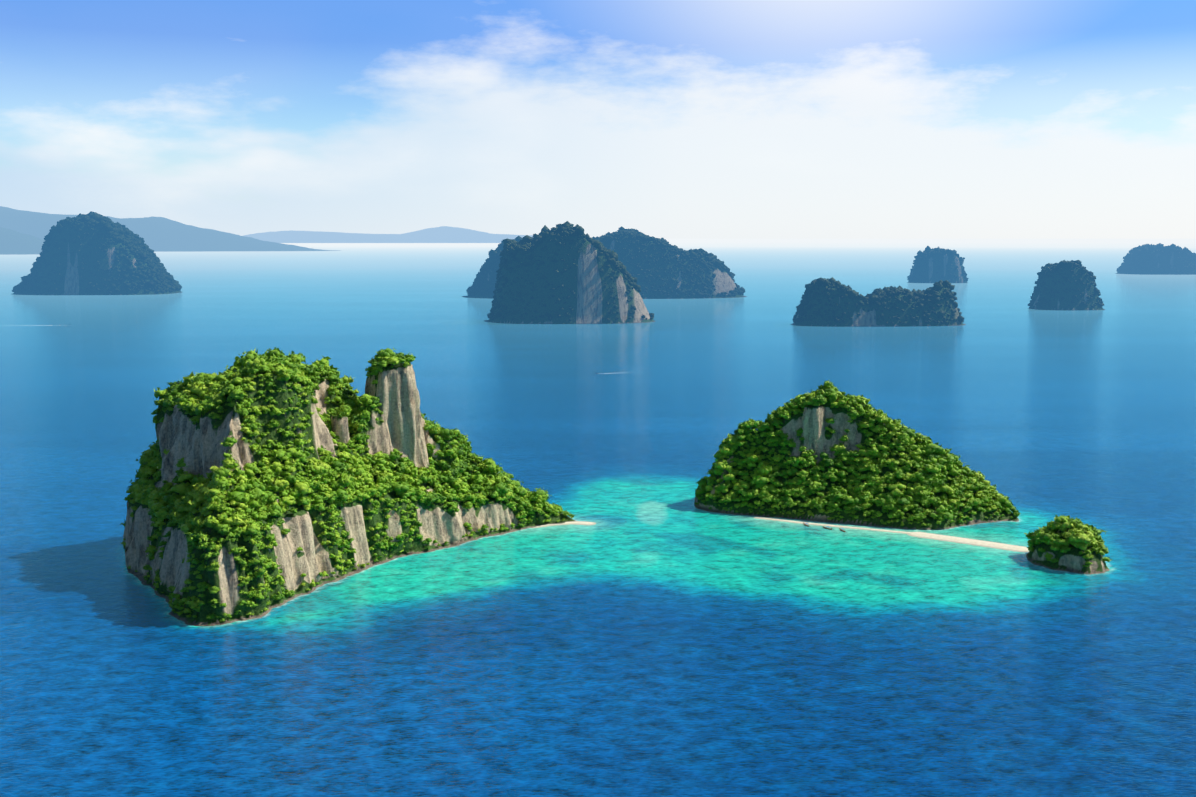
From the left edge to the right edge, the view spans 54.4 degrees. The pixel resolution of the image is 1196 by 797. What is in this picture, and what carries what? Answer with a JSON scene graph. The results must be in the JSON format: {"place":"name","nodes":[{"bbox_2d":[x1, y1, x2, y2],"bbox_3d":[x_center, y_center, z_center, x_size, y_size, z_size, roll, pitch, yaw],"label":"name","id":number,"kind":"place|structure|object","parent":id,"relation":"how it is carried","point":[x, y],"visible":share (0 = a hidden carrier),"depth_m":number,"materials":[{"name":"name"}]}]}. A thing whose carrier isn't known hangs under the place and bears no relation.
{"place":"outdoors","nodes":[
{"label":"outdoors","id":0,"kind":"place"},
{"bbox_2d":[0,227,44,254],"bbox_3d":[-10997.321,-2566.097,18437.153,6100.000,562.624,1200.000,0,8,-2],"label":"mainland hills","id":1,"kind":"structure","parent":0,"point":[13,242],"depth_m":18222.24,"materials":[{"name":"blue"}]},
{"bbox_2d":[0,206,340,251],"bbox_3d":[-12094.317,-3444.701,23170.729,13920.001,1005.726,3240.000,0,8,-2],"label":"distant hills","id":2,"kind":"structure","parent":0,"point":[160,234],"depth_m":22424.60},
{"bbox_2d":[243,226,532,242],"bbox_3d":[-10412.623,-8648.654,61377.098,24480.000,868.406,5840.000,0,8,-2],"label":"distant hills","id":3,"kind":"structure","parent":0,"point":[443,234],"depth_m":59263.48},
{"bbox_2d":[0,239,1195,796],"bbox_3d":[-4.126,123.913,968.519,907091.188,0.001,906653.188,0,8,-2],"label":"sea","id":4,"kind":"structure","parent":0,"point":[652,631],"depth_m":884.90,"materials":[{"name":"blue liquid"}]},
{"bbox_2d":[13,221,181,294],"bbox_3d":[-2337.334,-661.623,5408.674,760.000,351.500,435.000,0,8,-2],"label":"island","id":5,"kind":"structure","parent":4,"relation":"in","point":[70,284],"depth_m":5231.78,"materials":[{"name":"grey stone"}]},
{"bbox_2d":[12,211,181,293],"bbox_3d":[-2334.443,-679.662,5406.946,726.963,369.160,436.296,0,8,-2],"label":"island trees","id":6,"kind":"object","parent":5,"relation":"on","point":[131,240],"visible":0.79,"depth_m":5262.04,"materials":[{"name":"green plant"}]},
{"bbox_2d":[123,363,574,625],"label":"island","id":7,"kind":"structure","parent":4,"relation":"in","point":[200,448],"depth_m":885.48,"materials":[{"name":"grey stone"}]},
{"bbox_2d":[120,347,574,621],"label":"island trees","id":8,"kind":"object","parent":7,"relation":"on","point":[494,486],"visible":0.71,"depth_m":889.90,"materials":[{"name":"green plant"}]},
{"bbox_2d":[485,231,654,323],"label":"island","id":9,"kind":"structure","parent":4,"relation":"in","point":[588,305],"depth_m":3480.49,"materials":[{"name":"grey stone"}]},
{"bbox_2d":[487,221,653,321],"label":"island trees","id":10,"kind":"object","parent":9,"relation":"on","point":[526,244],"visible":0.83,"depth_m":3491.60,"materials":[{"name":"green plant"}]},
{"bbox_2d":[462,235,746,298],"bbox_3d":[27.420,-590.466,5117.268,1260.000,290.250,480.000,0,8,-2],"label":"island","id":11,"kind":"structure","parent":4,"relation":"in","point":[724,282],"depth_m":4932.55,"materials":[{"name":"grey stone"}]},
{"bbox_2d":[466,226,744,296],"bbox_3d":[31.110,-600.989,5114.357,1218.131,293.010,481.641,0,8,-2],"label":"island trees","id":12,"kind":"object","parent":11,"relation":"on","point":[474,289],"visible":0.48,"depth_m":4959.11,"materials":[{"name":"green plant"}]},
{"bbox_2d":[694,396,1018,529],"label":"island","id":13,"kind":"structure","parent":4,"relation":"in","point":[811,422],"depth_m":1087.77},
{"bbox_2d":[694,380,1020,527],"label":"island trees","id":14,"kind":"object","parent":13,"relation":"on","point":[892,499],"visible":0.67,"depth_m":1074.85,"materials":[{"name":"green plant"}]},
{"bbox_2d":[791,284,965,326],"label":"island","id":15,"kind":"structure","parent":4,"relation":"in","point":[865,318],"depth_m":3385.29,"materials":[{"name":"grey stone"}]},
{"bbox_2d":[792,277,964,324],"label":"island trees","id":16,"kind":"object","parent":15,"relation":"on","point":[877,295],"visible":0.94,"depth_m":3394.99,"materials":[{"name":"green plant"}]},
{"bbox_2d":[907,252,967,282],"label":"island","id":17,"kind":"structure","parent":4,"relation":"in","point":[931,267],"depth_m":6609.86,"materials":[{"name":"grey stone"}]},
{"bbox_2d":[907,246,968,281],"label":"island trees","id":18,"kind":"object","parent":17,"relation":"on","point":[928,251],"visible":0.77,"depth_m":6630.18,"materials":[{"name":"green plant"}]},
{"bbox_2d":[1029,266,1104,310],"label":"round island","id":19,"kind":"object","parent":4,"relation":"in","point":[1068,299],"visible":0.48,"depth_m":4134.55,"materials":[{"name":"grey stone"}]},
{"bbox_2d":[1028,260,1103,308],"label":"trees","id":20,"kind":"object","parent":19,"relation":"on","point":[1054,267],"visible":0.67,"depth_m":4142.55,"materials":[{"name":"green plant"}]},
{"bbox_2d":[1026,528,1108,573],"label":"islet","id":21,"kind":"object","parent":4,"relation":"in","point":[1072,560],"visible":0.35,"depth_m":901.35,"materials":[{"name":"grey stone"}]},
{"bbox_2d":[1024,515,1111,566],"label":"trees","id":22,"kind":"object","parent":21,"relation":"on","point":[1058,542],"visible":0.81,"depth_m":909.38,"materials":[{"name":"green plant"}]},
{"bbox_2d":[1115,249,1195,274],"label":"island edge","id":23,"kind":"object","parent":4,"relation":"in","point":[1171,259],"visible":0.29,"depth_m":8178.20,"materials":[{"name":"grey stone"}]},
{"bbox_2d":[1116,243,1195,273],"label":"island trees","id":24,"kind":"object","parent":23,"relation":"on","point":[1129,258],"visible":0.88,"depth_m":8195.87,"materials":[{"name":"green plant"}]},
{"bbox_2d":[0,0,1195,238],"label":"sky","id":25,"kind":"structure","parent":0,"point":[667,119],"materials":[{"name":"blue"}]},
{"bbox_2d":[533,517,1028,551],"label":"sand beach","id":26,"kind":"structure","parent":0,"point":[1003,546],"depth_m":1001.97,"materials":[{"name":"beige sand"}]}
]}

